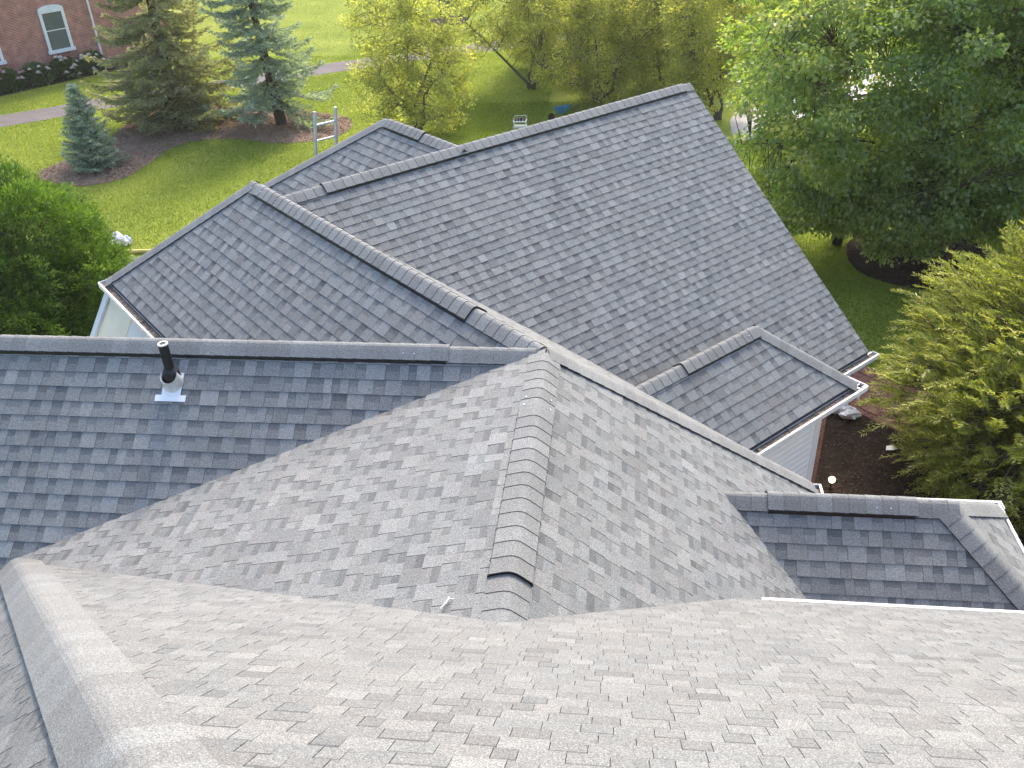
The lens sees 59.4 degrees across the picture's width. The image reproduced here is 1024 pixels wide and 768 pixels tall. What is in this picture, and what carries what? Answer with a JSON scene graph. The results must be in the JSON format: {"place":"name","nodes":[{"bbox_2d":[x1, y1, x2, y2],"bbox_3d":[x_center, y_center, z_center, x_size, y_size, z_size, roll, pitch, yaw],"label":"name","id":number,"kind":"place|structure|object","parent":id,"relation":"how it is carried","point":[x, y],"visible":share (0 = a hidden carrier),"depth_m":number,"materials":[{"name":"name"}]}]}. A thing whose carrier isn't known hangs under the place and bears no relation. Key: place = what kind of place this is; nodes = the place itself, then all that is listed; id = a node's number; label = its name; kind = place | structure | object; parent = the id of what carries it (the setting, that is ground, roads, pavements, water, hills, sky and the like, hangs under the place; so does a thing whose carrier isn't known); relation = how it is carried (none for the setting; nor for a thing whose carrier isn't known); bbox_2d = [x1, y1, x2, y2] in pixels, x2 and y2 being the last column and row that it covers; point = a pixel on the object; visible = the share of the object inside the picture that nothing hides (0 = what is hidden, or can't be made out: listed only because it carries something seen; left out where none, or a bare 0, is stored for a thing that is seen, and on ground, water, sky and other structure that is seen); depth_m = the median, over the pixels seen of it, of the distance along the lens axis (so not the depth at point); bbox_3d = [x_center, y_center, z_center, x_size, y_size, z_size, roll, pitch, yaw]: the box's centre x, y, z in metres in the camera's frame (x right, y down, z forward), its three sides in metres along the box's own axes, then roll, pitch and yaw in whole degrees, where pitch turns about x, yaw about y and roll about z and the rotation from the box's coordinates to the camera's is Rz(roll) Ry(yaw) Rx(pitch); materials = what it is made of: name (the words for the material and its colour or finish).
{"place":"outdoors","nodes":[
{"label":"outdoors","id":0,"kind":"place"},
{"bbox_2d":[0,28,633,126],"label":"asphalt path","id":1,"kind":"structure","parent":0,"point":[31,116],"depth_m":39.12,"materials":[{"name":"grey asphalt"}]},
{"bbox_2d":[0,0,1023,377],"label":"lawn","id":2,"kind":"structure","parent":0,"point":[724,126],"depth_m":33.41,"materials":[{"name":"green plant"}]},
{"bbox_2d":[0,63,128,96],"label":"flower bed","id":3,"kind":"object","parent":2,"relation":"on","point":[86,74],"depth_m":43.14,"materials":[{"name":"brown soil"}]},
{"bbox_2d":[0,66,28,92],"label":"peony bush","id":4,"kind":"object","parent":3,"relation":"on","point":[11,78],"visible":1,"depth_m":41.62,"materials":[{"name":"green plant"}]},
{"bbox_2d":[18,60,55,86],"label":"peony bush","id":5,"kind":"object","parent":3,"relation":"on","point":[33,72],"visible":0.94,"depth_m":42.39,"materials":[{"name":"green plant"}]},
{"bbox_2d":[48,54,83,80],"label":"peony bush","id":6,"kind":"object","parent":3,"relation":"on","point":[60,66],"visible":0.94,"depth_m":43.25,"materials":[{"name":"green plant"}]},
{"bbox_2d":[76,48,109,73],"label":"peony bush","id":7,"kind":"object","parent":3,"relation":"on","point":[88,67],"visible":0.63,"depth_m":44.14,"materials":[{"name":"green plant"}]},
{"bbox_2d":[0,150,136,336],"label":"bush","id":8,"kind":"object","parent":2,"relation":"on","point":[69,265],"visible":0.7,"depth_m":18.04,"materials":[{"name":"green plant"}]},
{"bbox_2d":[0,0,170,74],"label":"brick house","id":9,"kind":"structure","parent":2,"relation":"on","point":[44,31],"depth_m":43.40,"materials":[{"name":"brick"}]},
{"bbox_2d":[0,48,6,64],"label":"window","id":10,"kind":"structure","parent":9,"relation":"in","point":[2,61],"depth_m":42.11,"materials":[{"name":"white paint"}]},
{"bbox_2d":[37,4,75,54],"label":"window","id":11,"kind":"structure","parent":9,"relation":"in","point":[52,18],"depth_m":43.50,"materials":[{"name":"white paint"}]},
{"bbox_2d":[109,231,132,245],"bbox_3d":[-11.211,-4.167,25.666,0.684,0.409,0.476,-8,33,-9],"label":"trash bag","id":12,"kind":"object","parent":2,"relation":"on","point":[126,239],"visible":0.53,"depth_m":25.57,"materials":[{"name":"white plastic"}]},
{"bbox_2d":[129,249,150,252],"bbox_3d":[-11.258,-3.713,25.213,3.510,0.109,0.110,-1,32,3],"label":"yellow pole","id":13,"kind":"object","parent":2,"relation":"on","point":[139,250],"visible":0.19,"depth_m":25.13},
{"bbox_2d":[37,106,351,185],"bbox_3d":[-11.321,-9.179,33.937,9.916,0.001,9.663,2,33,7],"label":"mulch bed","id":14,"kind":"object","parent":2,"relation":"on","point":[161,147],"visible":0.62,"depth_m":34.09,"materials":[{"name":"brown wood"}]},
{"bbox_2d":[59,82,130,174],"bbox_3d":[-14.747,-8.786,30.917,2.182,3.047,2.167,15,36,26],"label":"blue spruce","id":15,"kind":"object","parent":14,"relation":"on","point":[83,135],"visible":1,"depth_m":30.78,"materials":[{"name":"green plant"}]},
{"bbox_2d":[80,0,260,145],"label":"green spruce","id":16,"kind":"object","parent":14,"relation":"on","point":[143,97],"visible":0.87,"depth_m":34.11,"materials":[{"name":"green plant"}]},
{"bbox_2d":[194,0,339,131],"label":"blue spruce","id":17,"kind":"object","parent":14,"relation":"on","point":[261,45],"visible":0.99,"depth_m":33.88,"materials":[{"name":"green plant"}]},
{"bbox_2d":[313,106,337,155],"bbox_3d":[-3.624,-2.644,17.694,0.438,5.793,1.634,-25,39,-31],"label":"extension ladder","id":18,"kind":"object","parent":2,"relation":"on","point":[315,125],"visible":0.11,"depth_m":15.87,"materials":[{"name":"metal"}]},
{"bbox_2d":[335,0,478,136],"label":"crabapple tree","id":19,"kind":"object","parent":2,"relation":"on","point":[414,35],"visible":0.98,"depth_m":31.98,"materials":[{"name":"green plant"}]},
{"bbox_2d":[430,16,467,25],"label":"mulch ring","id":20,"kind":"object","parent":2,"relation":"on","point":[440,20],"visible":0.24,"depth_m":52.29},
{"bbox_2d":[442,0,569,89],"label":"crabapple tree","id":21,"kind":"object","parent":2,"relation":"on","point":[498,33],"visible":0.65,"depth_m":37.15,"materials":[{"name":"green plant"}]},
{"bbox_2d":[0,83,1023,767],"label":"house","id":22,"kind":"structure","parent":2,"relation":"on","point":[548,407],"depth_m":7.65,"materials":[{"name":"grey"}]},
{"bbox_2d":[90,293,108,336],"bbox_3d":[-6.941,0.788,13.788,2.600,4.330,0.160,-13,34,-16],"label":"downspout","id":23,"kind":"object","parent":22,"relation":"attached to","point":[100,315],"visible":0.1,"depth_m":13.07,"materials":[{"name":"white metal"}]},
{"bbox_2d":[97,298,131,336],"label":"wall","id":24,"kind":"structure","parent":22,"relation":"attached to","point":[116,321],"depth_m":12.80,"materials":[{"name":"white paint"}]},
{"bbox_2d":[126,322,147,337],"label":"wall","id":25,"kind":"structure","parent":22,"relation":"attached to","point":[134,330],"depth_m":12.24,"materials":[{"name":"white paint"}]},
{"bbox_2d":[513,115,526,127],"bbox_3d":[0.301,-9.675,33.315,0.514,0.520,0.326,2,33,7],"label":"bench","id":26,"kind":"object","parent":2,"relation":"on","point":[520,119],"visible":0.9,"depth_m":33.24,"materials":[{"name":"white paint"}]},
{"bbox_2d":[494,0,588,68],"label":"crabapple tree","id":27,"kind":"object","parent":2,"relation":"on","point":[520,48],"visible":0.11,"depth_m":40.80,"materials":[{"name":"green plant"}]},
{"bbox_2d":[548,104,579,119],"bbox_3d":[1.986,-10.409,34.416,1.224,0.607,0.432,2,33,7],"label":"wheelbarrow","id":28,"kind":"object","parent":2,"relation":"on","point":[560,109],"visible":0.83,"depth_m":34.31,"materials":[{"name":"blue metal"}]},
{"bbox_2d":[540,0,635,54],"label":"crabapple tree","id":29,"kind":"object","parent":2,"relation":"on","point":[572,44],"depth_m":43.66,"materials":[{"name":"green plant"}]},
{"bbox_2d":[514,0,671,105],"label":"crabapple tree","id":30,"kind":"object","parent":2,"relation":"on","point":[591,29],"visible":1,"depth_m":34.67,"materials":[{"name":"green plant"}]},
{"bbox_2d":[564,0,675,77],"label":"crabapple tree","id":31,"kind":"object","parent":2,"relation":"on","point":[606,50],"visible":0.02,"depth_m":39.41,"materials":[{"name":"green plant"}]},
{"bbox_2d":[591,0,736,90],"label":"crabapple tree","id":32,"kind":"object","parent":2,"relation":"on","point":[655,70],"visible":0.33,"depth_m":35.94,"materials":[{"name":"green plant"}]},
{"bbox_2d":[640,0,773,69],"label":"crabapple tree","id":33,"kind":"object","parent":2,"relation":"on","point":[711,25],"visible":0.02,"depth_m":38.50,"materials":[{"name":"green plant"}]},
{"bbox_2d":[658,0,772,119],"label":"crabapple tree","id":34,"kind":"object","parent":2,"relation":"on","point":[693,17],"visible":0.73,"depth_m":32.10,"materials":[{"name":"green plant"}]},
{"bbox_2d":[831,233,844,245],"bbox_3d":[8.631,-3.892,23.795,0.349,0.405,0.340,2,33,7],"label":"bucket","id":35,"kind":"object","parent":2,"relation":"on","point":[836,242],"visible":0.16,"depth_m":23.73,"materials":[{"name":"black plastic"}]},
{"bbox_2d":[815,362,1023,546],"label":"mulch bed","id":36,"kind":"object","parent":2,"relation":"on","point":[824,472],"visible":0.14,"depth_m":15.94,"materials":[{"name":"brown wood"}]},
{"bbox_2d":[828,476,835,488],"bbox_3d":[5.463,1.694,15.364,0.114,0.258,0.116,2,33,7],"label":"garden light","id":37,"kind":"object","parent":36,"relation":"on","point":[831,479],"visible":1,"depth_m":15.30,"materials":[{"name":"white plastic"}]},
{"bbox_2d":[833,403,861,418],"bbox_3d":[6.284,0.385,17.282,0.951,0.340,0.485,24,41,35],"label":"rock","id":38,"kind":"object","parent":36,"relation":"on","point":[846,411],"visible":0.47,"depth_m":17.06,"materials":[{"name":"grey stone"}]},
{"bbox_2d":[886,445,896,449],"bbox_3d":[6.875,1.160,16.270,0.210,0.042,0.160,2,33,7],"label":"paper scrap","id":39,"kind":"object","parent":36,"relation":"on","point":[890,447],"visible":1,"depth_m":16.26,"materials":[{"name":"white paper"}]},
{"bbox_2d":[855,218,1023,540],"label":"feathery shrub","id":40,"kind":"object","parent":36,"relation":"on","point":[960,399],"visible":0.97,"depth_m":14.44,"materials":[{"name":"green plant"}]},
{"bbox_2d":[846,234,993,290],"bbox_3d":[10.457,-3.211,22.945,3.642,0.001,3.666,2,33,7],"label":"mulch ring","id":41,"kind":"object","parent":2,"relation":"on","point":[889,273],"visible":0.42,"depth_m":22.61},
{"bbox_2d":[713,0,1023,267],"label":"maple tree","id":42,"kind":"object","parent":41,"relation":"on","point":[933,179],"visible":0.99,"depth_m":19.71,"materials":[{"name":"green plant"}]},
{"bbox_2d":[846,230,995,288],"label":"mulch chips","id":43,"kind":"object","parent":41,"relation":"on","point":[894,281],"visible":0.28,"depth_m":22.66,"materials":[{"name":"brown wood"}]},
{"bbox_2d":[899,12,1022,166],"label":"shade tree","id":44,"kind":"object","parent":2,"relation":"on","point":[971,81],"depth_m":25.17,"materials":[{"name":"green plant"}]},
{"bbox_2d":[730,67,937,142],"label":"road","id":45,"kind":"structure","parent":0,"point":[742,123],"depth_m":33.78,"materials":[{"name":"grey asphalt"}]},
{"bbox_2d":[849,366,1023,487],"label":"walkway","id":46,"kind":"structure","parent":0,"point":[861,375],"depth_m":17.55,"materials":[{"name":"grey concrete"}]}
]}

